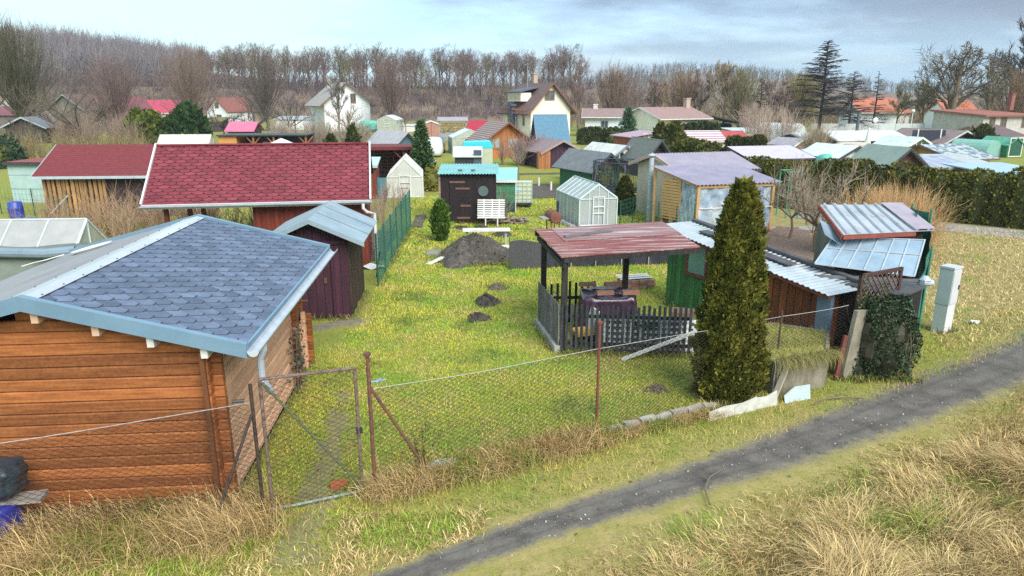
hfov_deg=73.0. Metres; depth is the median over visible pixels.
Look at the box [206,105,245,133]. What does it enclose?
fruit tree
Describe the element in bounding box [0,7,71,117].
bare tree
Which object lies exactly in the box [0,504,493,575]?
rough grass
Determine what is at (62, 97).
barn
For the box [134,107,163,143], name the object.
conifer
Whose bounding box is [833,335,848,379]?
leaning wooden board
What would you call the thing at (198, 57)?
bank tree
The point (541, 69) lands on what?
bank tree
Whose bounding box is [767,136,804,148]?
wooden hut
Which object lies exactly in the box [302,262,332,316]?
door
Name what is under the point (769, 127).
shrubs
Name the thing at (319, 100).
house
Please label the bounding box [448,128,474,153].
greenhouse
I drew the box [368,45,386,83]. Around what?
bank tree
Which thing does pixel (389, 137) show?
garden shed
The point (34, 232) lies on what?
greenhouse
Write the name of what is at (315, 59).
bank tree
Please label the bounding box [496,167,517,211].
metal shed
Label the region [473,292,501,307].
molehill
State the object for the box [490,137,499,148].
window
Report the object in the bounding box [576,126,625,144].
hedge
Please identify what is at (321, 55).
bank tree
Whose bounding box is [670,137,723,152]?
hedge
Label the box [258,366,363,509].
garden gate
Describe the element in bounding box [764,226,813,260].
bark mulch
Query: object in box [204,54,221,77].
bank tree
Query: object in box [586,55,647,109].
willow tree
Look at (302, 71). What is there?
bank tree
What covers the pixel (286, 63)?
bank tree
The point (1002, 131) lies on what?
bungalow
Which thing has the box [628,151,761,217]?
garden house
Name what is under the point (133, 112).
conifer
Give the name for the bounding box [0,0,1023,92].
sky
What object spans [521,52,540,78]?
bank tree
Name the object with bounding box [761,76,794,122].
bare tree
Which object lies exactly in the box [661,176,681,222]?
pallet panel
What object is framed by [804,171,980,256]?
ornamental grass
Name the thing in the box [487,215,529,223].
firewood heap
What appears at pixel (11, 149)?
conifer
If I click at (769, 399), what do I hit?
edging sheet
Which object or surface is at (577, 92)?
bank tree
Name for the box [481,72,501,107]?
bank tree
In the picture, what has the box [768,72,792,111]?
bank tree
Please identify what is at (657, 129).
thuja
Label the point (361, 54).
bank tree
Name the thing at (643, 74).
distant woods
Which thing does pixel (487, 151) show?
shed
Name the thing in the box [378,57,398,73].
bank tree
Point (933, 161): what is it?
hut
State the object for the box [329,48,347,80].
bank tree
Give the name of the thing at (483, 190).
window
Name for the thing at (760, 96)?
larch tree
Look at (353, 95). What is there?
window
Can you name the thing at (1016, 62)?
bare tree
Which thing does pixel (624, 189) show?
thuja
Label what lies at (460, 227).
molehill
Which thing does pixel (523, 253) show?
fabric fence
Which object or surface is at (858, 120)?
pole
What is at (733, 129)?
garage row
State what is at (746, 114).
shrubs
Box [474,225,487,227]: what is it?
molehill
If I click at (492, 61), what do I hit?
bank tree
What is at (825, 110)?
larch tree
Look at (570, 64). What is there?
bank tree
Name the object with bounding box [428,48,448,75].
bank tree
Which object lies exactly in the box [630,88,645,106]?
bank tree
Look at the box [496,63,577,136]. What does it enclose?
house
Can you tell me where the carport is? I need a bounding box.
[710,116,738,127]
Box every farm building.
[838,100,903,123]
[857,97,911,123]
[920,100,976,127]
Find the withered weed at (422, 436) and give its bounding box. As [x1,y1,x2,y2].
[393,422,440,464]
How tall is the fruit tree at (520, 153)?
3.111 m
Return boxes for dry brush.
[1,177,224,238]
[153,207,253,226]
[496,183,517,216]
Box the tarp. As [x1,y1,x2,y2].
[358,120,376,131]
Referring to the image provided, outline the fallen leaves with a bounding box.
[228,274,990,546]
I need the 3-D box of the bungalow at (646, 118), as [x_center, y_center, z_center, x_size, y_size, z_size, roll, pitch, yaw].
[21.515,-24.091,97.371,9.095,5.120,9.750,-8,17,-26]
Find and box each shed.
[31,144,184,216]
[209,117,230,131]
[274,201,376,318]
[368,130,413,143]
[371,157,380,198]
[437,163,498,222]
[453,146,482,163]
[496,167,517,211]
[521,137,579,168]
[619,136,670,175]
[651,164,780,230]
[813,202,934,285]
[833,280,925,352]
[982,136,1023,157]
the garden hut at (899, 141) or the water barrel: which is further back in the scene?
the garden hut at (899, 141)
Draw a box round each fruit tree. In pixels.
[0,67,98,141]
[0,116,59,143]
[25,86,118,135]
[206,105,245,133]
[227,97,281,123]
[263,97,315,126]
[323,96,365,125]
[498,137,533,179]
[757,169,851,237]
[765,153,876,251]
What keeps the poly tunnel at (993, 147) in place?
on the ground at (588, 548)
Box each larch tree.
[751,78,770,120]
[774,90,806,125]
[782,40,871,130]
[830,71,880,129]
[863,71,887,123]
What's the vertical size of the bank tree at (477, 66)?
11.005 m
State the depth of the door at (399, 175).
36.84 m
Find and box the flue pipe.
[646,154,655,221]
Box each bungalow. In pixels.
[581,104,624,128]
[632,98,713,130]
[897,128,972,143]
[954,124,1023,137]
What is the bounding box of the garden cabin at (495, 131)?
[465,120,531,157]
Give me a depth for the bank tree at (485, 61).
186.39 m
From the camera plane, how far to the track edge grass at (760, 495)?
9.12 m
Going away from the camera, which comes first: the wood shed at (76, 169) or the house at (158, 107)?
the wood shed at (76, 169)
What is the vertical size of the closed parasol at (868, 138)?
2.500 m
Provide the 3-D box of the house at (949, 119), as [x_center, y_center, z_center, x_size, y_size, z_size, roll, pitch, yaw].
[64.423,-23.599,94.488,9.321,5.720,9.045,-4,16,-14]
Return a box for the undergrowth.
[3,67,649,120]
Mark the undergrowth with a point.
(304, 80)
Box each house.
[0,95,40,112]
[138,141,377,264]
[147,100,178,116]
[205,98,254,121]
[304,77,376,130]
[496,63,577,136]
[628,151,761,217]
[721,145,816,163]
[929,93,1023,133]
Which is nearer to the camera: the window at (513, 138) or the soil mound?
the soil mound
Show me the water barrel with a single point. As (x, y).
(5, 513)
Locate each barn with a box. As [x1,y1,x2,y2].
[44,94,107,129]
[94,97,151,124]
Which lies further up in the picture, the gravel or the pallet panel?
the pallet panel
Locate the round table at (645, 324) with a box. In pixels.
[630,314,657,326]
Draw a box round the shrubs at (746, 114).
[732,97,779,126]
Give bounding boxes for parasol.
[271,138,291,142]
[864,127,870,143]
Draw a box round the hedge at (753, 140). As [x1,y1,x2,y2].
[723,134,768,146]
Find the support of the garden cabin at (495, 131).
on the ground at (588, 548)
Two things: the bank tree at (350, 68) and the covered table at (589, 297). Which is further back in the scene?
the bank tree at (350, 68)
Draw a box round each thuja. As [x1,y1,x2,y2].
[322,132,337,141]
[344,122,362,141]
[428,197,453,240]
[613,174,637,214]
[651,118,665,138]
[657,122,670,140]
[663,120,684,150]
[687,175,774,405]
[967,122,999,139]
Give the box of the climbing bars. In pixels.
[776,169,802,217]
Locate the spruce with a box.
[410,118,435,175]
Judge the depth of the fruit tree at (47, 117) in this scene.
76.31 m
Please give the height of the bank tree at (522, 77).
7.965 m
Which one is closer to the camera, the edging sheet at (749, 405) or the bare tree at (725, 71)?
the edging sheet at (749, 405)
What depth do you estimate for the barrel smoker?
26.74 m
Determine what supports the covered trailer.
on the ground at (588, 548)
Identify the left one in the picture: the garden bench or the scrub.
the scrub
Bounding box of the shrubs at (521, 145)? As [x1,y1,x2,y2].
[490,128,550,165]
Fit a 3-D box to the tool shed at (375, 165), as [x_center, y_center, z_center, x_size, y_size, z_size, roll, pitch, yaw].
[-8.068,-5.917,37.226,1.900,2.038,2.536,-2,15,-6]
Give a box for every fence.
[0,188,69,217]
[0,383,264,550]
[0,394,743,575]
[363,305,848,486]
[375,190,410,286]
[509,236,667,268]
[535,281,692,353]
[619,197,659,223]
[676,204,695,221]
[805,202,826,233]
[909,203,933,335]
[912,129,945,140]
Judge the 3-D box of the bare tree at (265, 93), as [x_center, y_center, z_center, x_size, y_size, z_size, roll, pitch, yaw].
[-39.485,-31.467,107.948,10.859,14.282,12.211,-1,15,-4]
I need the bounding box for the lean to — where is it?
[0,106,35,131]
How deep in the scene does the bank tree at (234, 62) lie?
166.16 m
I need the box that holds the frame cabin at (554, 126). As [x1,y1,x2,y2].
[531,114,570,142]
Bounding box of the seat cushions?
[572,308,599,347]
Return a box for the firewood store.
[437,117,467,140]
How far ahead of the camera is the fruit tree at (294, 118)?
93.61 m
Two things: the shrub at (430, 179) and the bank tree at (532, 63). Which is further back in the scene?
the bank tree at (532, 63)
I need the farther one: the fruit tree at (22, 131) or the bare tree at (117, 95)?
the bare tree at (117, 95)
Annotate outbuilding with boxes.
[273,116,299,129]
[295,116,313,129]
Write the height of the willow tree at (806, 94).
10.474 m
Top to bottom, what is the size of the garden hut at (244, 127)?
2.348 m
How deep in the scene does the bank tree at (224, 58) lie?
166.12 m
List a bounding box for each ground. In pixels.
[0,68,1023,575]
[312,318,366,330]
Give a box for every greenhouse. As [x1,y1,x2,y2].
[0,218,106,246]
[157,134,215,143]
[377,114,403,130]
[387,154,423,197]
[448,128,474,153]
[556,175,617,225]
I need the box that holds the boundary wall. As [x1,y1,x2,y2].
[810,124,924,131]
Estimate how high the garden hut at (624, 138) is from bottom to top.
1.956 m
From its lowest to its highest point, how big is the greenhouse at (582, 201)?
1.948 m
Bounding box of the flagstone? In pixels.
[426,249,443,255]
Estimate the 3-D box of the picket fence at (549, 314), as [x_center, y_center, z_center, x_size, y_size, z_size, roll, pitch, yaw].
[2.103,0.639,15.242,2.982,1.153,2.410,-1,15,-4]
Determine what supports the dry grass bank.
on the ground at (588, 548)
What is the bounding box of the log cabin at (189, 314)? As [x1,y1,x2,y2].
[0,214,337,515]
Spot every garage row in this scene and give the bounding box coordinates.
[685,130,725,146]
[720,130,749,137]
[721,127,754,134]
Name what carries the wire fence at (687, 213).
on the ground at (588, 548)
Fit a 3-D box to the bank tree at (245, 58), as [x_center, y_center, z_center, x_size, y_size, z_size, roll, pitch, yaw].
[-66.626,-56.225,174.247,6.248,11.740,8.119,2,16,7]
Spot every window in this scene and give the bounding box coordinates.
[350,93,355,102]
[478,186,487,195]
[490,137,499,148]
[507,137,517,148]
[522,116,524,125]
[545,90,554,100]
[601,121,607,127]
[684,247,708,279]
[989,117,995,124]
[1000,117,1007,127]
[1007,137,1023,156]
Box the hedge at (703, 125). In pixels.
[681,120,721,130]
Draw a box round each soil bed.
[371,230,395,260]
[412,215,425,227]
[532,184,556,198]
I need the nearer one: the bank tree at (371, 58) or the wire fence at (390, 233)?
the wire fence at (390, 233)
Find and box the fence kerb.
[571,402,717,438]
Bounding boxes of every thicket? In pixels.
[42,106,151,144]
[265,112,377,142]
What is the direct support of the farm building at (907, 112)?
on the ground at (588, 548)
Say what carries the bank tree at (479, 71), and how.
on the ground at (588, 548)
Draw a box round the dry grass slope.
[923,225,1023,351]
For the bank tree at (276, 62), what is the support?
on the ground at (588, 548)
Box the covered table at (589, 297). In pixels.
[574,286,636,338]
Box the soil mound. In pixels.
[425,232,508,268]
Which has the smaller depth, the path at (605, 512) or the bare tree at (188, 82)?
the path at (605, 512)
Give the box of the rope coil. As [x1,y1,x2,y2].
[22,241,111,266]
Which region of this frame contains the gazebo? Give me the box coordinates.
[535,221,700,351]
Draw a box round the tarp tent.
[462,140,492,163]
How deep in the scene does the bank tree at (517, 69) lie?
180.63 m
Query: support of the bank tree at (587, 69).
on the ground at (588, 548)
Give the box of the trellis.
[854,267,903,309]
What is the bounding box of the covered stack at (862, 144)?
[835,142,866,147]
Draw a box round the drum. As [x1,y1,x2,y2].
[7,201,24,218]
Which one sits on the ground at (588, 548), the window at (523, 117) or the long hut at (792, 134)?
the long hut at (792, 134)
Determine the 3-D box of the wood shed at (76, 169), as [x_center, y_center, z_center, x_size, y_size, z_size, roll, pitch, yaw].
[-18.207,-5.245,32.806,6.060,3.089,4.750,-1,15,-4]
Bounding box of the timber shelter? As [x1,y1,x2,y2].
[216,133,314,143]
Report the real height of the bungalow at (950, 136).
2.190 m
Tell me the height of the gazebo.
2.314 m
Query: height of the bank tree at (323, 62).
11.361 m
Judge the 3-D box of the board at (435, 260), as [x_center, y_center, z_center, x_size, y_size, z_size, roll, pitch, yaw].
[-2.329,-0.977,22.638,1.111,0.374,0.180,-10,18,-32]
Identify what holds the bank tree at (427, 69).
on the ground at (588, 548)
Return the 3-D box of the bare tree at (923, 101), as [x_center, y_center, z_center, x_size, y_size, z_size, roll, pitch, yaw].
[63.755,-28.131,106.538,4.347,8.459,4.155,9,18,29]
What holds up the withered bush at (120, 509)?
on the ground at (588, 548)
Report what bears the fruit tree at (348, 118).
on the ground at (588, 548)
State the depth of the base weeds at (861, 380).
14.37 m
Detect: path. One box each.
[348,310,1023,575]
[771,210,820,229]
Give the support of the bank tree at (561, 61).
on the ground at (588, 548)
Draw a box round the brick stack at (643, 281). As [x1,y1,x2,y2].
[615,273,654,288]
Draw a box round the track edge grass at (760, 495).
[471,385,1022,575]
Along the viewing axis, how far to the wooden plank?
8.26 m
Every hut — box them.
[0,116,62,142]
[2,158,44,202]
[224,122,264,132]
[466,120,501,130]
[551,148,628,185]
[584,142,629,161]
[609,130,652,144]
[665,219,865,348]
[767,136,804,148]
[775,132,827,139]
[802,142,861,165]
[815,130,904,143]
[848,143,928,172]
[872,135,932,146]
[909,143,999,161]
[919,154,964,174]
[920,154,986,161]
[941,162,1020,178]
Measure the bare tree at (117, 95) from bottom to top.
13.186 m
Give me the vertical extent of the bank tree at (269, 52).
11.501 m
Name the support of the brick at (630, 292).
on the covered table at (589, 297)
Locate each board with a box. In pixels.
[426,256,443,264]
[773,363,790,396]
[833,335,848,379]
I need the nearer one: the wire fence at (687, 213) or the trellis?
the trellis
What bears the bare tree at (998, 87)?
on the ground at (588, 548)
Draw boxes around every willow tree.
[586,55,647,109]
[657,63,710,110]
[703,63,767,126]
[772,69,822,120]
[787,66,828,122]
[976,65,1023,112]
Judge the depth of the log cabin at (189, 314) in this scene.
8.76 m
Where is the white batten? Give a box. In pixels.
[621,330,697,360]
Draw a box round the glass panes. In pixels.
[377,178,386,197]
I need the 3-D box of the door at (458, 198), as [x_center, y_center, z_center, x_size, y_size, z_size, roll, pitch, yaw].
[-2.158,-3.690,29.383,0.950,1.750,0.100,0,15,-2]
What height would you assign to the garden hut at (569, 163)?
2.309 m
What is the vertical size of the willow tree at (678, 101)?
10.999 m
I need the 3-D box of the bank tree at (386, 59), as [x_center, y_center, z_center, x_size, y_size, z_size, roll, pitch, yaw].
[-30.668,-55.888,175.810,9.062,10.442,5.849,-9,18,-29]
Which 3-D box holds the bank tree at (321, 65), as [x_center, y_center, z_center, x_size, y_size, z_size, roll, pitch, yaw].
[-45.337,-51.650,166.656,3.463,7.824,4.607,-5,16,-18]
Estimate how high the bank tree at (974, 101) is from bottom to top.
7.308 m
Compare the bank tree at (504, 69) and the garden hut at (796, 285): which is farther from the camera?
the bank tree at (504, 69)
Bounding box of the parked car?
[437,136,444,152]
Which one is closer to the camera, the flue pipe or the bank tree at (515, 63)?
the flue pipe
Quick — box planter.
[762,321,848,393]
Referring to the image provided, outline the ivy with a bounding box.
[831,273,946,380]
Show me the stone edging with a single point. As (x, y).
(563, 222)
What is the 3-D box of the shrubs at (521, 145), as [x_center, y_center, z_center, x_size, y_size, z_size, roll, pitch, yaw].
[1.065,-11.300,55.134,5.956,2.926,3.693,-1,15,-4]
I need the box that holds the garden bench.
[477,199,504,225]
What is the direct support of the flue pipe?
on the ground at (588, 548)
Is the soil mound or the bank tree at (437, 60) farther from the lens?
the bank tree at (437, 60)
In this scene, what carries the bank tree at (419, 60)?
on the ground at (588, 548)
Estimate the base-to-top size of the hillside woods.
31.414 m
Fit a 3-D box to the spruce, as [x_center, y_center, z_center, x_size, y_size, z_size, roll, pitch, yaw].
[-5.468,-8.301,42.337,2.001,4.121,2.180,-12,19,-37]
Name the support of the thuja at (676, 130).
on the ground at (588, 548)
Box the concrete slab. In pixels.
[839,309,868,378]
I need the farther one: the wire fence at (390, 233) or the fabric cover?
the wire fence at (390, 233)
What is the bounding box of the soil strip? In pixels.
[517,172,559,174]
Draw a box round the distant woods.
[521,59,1022,94]
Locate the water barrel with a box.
[0,504,26,538]
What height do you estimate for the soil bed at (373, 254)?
0.108 m
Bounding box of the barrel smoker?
[538,201,561,228]
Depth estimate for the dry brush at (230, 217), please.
24.53 m
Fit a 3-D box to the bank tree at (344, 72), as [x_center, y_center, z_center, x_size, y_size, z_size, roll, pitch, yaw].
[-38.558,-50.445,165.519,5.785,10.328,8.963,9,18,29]
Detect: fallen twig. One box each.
[696,468,723,504]
[814,392,862,404]
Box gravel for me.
[440,349,1020,568]
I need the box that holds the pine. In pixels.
[618,106,637,131]
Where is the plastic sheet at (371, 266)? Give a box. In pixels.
[363,263,383,269]
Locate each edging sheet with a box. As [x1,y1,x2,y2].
[420,458,454,474]
[709,396,757,420]
[757,390,777,408]
[784,384,809,403]
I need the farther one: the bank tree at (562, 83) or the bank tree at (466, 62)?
the bank tree at (466, 62)
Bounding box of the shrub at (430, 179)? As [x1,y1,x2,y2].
[423,165,439,191]
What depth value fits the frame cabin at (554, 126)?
61.52 m
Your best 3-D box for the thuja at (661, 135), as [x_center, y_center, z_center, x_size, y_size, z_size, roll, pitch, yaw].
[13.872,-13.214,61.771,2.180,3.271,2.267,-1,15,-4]
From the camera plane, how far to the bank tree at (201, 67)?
164.76 m
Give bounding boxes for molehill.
[450,225,469,229]
[467,312,492,322]
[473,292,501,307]
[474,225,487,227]
[488,282,506,290]
[492,231,510,236]
[643,383,670,394]
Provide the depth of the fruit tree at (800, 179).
23.37 m
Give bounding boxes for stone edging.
[560,219,575,226]
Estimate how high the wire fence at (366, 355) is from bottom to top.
2.210 m
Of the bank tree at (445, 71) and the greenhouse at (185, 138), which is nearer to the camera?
the greenhouse at (185, 138)
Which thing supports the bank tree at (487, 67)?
on the ground at (588, 548)
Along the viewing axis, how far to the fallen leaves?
11.01 m
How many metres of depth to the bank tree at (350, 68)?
171.30 m
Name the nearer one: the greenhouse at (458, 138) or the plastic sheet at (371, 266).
the plastic sheet at (371, 266)
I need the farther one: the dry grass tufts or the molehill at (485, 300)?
the molehill at (485, 300)
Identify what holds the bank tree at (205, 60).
on the ground at (588, 548)
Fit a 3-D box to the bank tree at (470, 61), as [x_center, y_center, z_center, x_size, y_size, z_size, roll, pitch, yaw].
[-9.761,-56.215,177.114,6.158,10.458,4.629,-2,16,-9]
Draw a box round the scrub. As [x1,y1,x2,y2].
[0,126,158,158]
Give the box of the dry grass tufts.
[625,372,1023,575]
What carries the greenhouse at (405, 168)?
on the ground at (588, 548)
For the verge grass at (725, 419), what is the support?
on the ground at (588, 548)
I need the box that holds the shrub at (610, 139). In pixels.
[606,129,619,143]
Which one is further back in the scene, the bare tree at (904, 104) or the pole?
the bare tree at (904, 104)
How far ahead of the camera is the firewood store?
85.72 m
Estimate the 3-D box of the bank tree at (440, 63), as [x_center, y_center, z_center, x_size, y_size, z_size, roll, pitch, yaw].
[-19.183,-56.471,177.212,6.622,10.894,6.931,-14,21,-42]
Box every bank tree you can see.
[186,45,212,74]
[195,49,213,74]
[199,56,215,80]
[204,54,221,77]
[205,50,223,76]
[212,51,234,86]
[213,50,227,73]
[215,44,241,83]
[218,45,237,73]
[226,45,245,79]
[229,41,254,74]
[231,42,253,86]
[241,46,262,80]
[245,40,269,72]
[260,43,280,70]
[263,57,278,77]
[266,48,283,86]
[274,44,296,82]
[279,52,299,87]
[287,55,302,84]
[288,49,318,80]
[291,53,311,85]
[293,50,308,84]
[297,50,314,75]
[298,57,316,89]
[303,45,327,84]
[310,45,330,82]
[313,46,334,77]
[316,47,336,74]
[316,57,330,86]
[325,44,352,74]
[327,45,353,74]
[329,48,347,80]
[332,57,358,83]
[342,59,357,83]
[344,43,366,86]
[350,47,377,77]
[351,53,367,81]
[351,60,366,90]
[352,48,372,80]
[365,42,382,80]
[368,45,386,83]
[371,59,384,92]
[378,47,403,72]
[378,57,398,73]
[379,48,404,86]
[394,48,421,79]
[394,50,417,75]
[396,54,419,97]
[407,49,427,86]
[410,61,436,100]
[412,48,427,75]
[421,47,450,87]
[421,58,431,80]
[424,74,440,102]
[426,51,442,83]
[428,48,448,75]
[440,41,459,85]
[445,60,473,102]
[449,53,473,94]
[453,49,473,75]
[454,49,478,77]
[462,48,484,87]
[463,51,484,86]
[465,58,477,86]
[468,59,490,99]
[477,56,496,80]
[479,53,495,86]
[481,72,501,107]
[483,51,501,77]
[485,51,504,84]
[493,57,508,86]
[496,55,514,83]
[498,81,512,102]
[501,48,519,84]
[502,51,521,86]
[502,53,520,77]
[507,53,526,78]
[515,72,526,84]
[517,48,534,81]
[519,50,535,78]
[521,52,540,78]
[523,55,540,77]
[528,66,546,82]
[536,60,545,76]
[538,66,562,83]
[540,54,555,79]
[544,47,564,80]
[545,49,559,73]
[546,43,576,88]
[553,41,584,82]
[554,71,573,95]
[557,52,573,85]
[569,83,583,108]
[573,55,592,90]
[577,54,590,83]
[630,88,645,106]
[643,78,671,106]
[696,85,721,113]
[759,90,773,108]
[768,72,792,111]
[853,88,874,97]
[971,92,985,107]
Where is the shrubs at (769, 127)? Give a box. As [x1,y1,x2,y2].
[729,96,810,145]
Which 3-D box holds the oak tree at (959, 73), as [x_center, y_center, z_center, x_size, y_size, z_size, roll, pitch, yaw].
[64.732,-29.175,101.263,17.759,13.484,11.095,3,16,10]
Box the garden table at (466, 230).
[463,228,509,244]
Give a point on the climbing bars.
(785, 170)
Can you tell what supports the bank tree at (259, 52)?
on the ground at (588, 548)
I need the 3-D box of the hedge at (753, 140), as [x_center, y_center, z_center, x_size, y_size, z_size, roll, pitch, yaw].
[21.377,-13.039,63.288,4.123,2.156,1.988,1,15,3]
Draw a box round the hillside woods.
[0,18,219,83]
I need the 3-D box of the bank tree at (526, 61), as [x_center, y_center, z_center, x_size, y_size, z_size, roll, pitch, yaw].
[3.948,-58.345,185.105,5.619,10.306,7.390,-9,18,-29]
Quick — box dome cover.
[815,154,832,165]
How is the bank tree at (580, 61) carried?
on the ground at (588, 548)
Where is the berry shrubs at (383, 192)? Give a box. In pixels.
[370,178,415,251]
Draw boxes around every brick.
[330,479,347,489]
[579,282,595,286]
[596,290,613,295]
[604,281,621,286]
[621,289,639,294]
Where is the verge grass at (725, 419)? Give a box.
[181,307,1023,575]
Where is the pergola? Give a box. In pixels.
[371,144,412,177]
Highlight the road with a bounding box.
[793,212,1023,238]
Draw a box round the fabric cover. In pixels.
[0,242,90,280]
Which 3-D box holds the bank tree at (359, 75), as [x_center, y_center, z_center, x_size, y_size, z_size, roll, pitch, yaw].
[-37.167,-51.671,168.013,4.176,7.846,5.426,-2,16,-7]
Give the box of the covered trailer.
[428,137,443,156]
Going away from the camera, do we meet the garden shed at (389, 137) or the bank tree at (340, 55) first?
the garden shed at (389, 137)
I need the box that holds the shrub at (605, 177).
[589,164,616,193]
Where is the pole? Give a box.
[855,112,860,130]
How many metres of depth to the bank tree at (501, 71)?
184.12 m
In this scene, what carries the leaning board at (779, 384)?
on the ground at (588, 548)
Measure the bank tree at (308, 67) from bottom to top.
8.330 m
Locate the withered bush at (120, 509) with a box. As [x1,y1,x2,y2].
[47,497,221,534]
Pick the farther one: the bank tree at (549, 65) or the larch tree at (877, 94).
the bank tree at (549, 65)
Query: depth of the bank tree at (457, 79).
168.37 m
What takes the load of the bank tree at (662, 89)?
on the ground at (588, 548)
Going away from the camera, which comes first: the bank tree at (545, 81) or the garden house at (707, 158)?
the garden house at (707, 158)
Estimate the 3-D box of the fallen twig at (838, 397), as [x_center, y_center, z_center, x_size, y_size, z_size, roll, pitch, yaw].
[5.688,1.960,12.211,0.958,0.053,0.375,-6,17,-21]
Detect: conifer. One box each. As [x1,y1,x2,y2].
[0,131,28,168]
[121,106,145,136]
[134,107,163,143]
[148,115,168,143]
[164,100,213,137]
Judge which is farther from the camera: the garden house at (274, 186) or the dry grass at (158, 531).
the garden house at (274, 186)
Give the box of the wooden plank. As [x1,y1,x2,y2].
[0,489,48,505]
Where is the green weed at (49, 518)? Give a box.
[24,508,106,531]
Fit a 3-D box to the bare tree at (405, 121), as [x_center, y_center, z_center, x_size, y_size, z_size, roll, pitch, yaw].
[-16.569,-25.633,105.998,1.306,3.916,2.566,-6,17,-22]
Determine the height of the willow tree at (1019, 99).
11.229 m
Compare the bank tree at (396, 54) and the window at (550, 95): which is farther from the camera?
the bank tree at (396, 54)
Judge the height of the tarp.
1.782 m
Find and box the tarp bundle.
[0,456,29,500]
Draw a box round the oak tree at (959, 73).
[897,40,1023,111]
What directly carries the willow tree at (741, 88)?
on the ground at (588, 548)
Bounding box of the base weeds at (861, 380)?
[240,220,958,496]
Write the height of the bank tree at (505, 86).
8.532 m
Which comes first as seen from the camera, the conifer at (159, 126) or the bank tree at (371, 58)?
the conifer at (159, 126)
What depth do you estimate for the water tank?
33.67 m
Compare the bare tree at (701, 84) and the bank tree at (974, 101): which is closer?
the bare tree at (701, 84)
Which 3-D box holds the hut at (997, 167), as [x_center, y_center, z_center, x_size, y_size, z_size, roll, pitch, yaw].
[28.600,-6.593,41.159,4.058,1.272,5.631,1,15,3]
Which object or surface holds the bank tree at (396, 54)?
on the ground at (588, 548)
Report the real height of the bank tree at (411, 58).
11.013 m
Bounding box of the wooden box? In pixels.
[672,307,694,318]
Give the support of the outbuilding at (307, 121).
on the ground at (588, 548)
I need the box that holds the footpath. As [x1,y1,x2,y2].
[265,390,352,567]
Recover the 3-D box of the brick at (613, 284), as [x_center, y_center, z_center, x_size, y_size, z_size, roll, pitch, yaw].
[2.312,-0.090,15.879,0.380,0.080,0.140,-3,16,-10]
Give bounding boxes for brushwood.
[570,94,1021,126]
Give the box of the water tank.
[516,180,531,207]
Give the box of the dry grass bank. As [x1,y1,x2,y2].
[521,384,1023,575]
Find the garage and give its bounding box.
[403,124,415,131]
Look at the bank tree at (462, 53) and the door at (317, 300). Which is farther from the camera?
the bank tree at (462, 53)
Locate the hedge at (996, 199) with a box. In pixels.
[702,148,1023,228]
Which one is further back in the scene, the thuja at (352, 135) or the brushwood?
the brushwood
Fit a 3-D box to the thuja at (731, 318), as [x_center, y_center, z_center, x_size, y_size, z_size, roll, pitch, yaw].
[3.843,0.092,11.964,1.485,4.069,1.512,-1,15,-4]
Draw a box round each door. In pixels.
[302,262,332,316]
[399,175,410,196]
[449,180,472,221]
[473,150,481,163]
[592,196,604,224]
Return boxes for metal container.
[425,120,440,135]
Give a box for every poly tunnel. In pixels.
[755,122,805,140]
[952,138,1001,156]
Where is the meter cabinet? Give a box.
[930,263,963,333]
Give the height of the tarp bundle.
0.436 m
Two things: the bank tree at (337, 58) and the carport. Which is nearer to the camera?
the carport
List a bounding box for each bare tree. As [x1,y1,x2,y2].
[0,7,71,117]
[71,47,157,121]
[140,35,235,114]
[222,42,293,130]
[322,76,349,134]
[361,55,417,116]
[400,109,407,131]
[563,63,584,130]
[639,69,665,106]
[683,69,724,110]
[702,59,742,122]
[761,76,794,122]
[888,84,917,123]
[913,79,943,123]
[974,63,1014,109]
[984,16,1023,112]
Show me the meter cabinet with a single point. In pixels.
(948, 286)
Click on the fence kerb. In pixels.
(674, 411)
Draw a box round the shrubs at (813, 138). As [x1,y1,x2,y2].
[788,113,841,148]
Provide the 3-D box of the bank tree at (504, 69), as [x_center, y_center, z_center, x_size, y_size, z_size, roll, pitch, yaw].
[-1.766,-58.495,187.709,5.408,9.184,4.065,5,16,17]
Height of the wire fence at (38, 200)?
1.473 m
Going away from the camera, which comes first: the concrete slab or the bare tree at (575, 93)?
the concrete slab
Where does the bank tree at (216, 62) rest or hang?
on the ground at (588, 548)
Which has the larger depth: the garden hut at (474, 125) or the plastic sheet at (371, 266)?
the garden hut at (474, 125)
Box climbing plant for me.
[287,312,311,393]
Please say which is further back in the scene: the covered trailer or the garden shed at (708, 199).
the covered trailer
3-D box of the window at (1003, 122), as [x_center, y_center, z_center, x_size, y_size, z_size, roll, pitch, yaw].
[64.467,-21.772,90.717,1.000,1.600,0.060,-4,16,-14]
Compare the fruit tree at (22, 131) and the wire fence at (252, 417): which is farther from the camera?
the fruit tree at (22, 131)
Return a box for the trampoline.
[592,158,637,196]

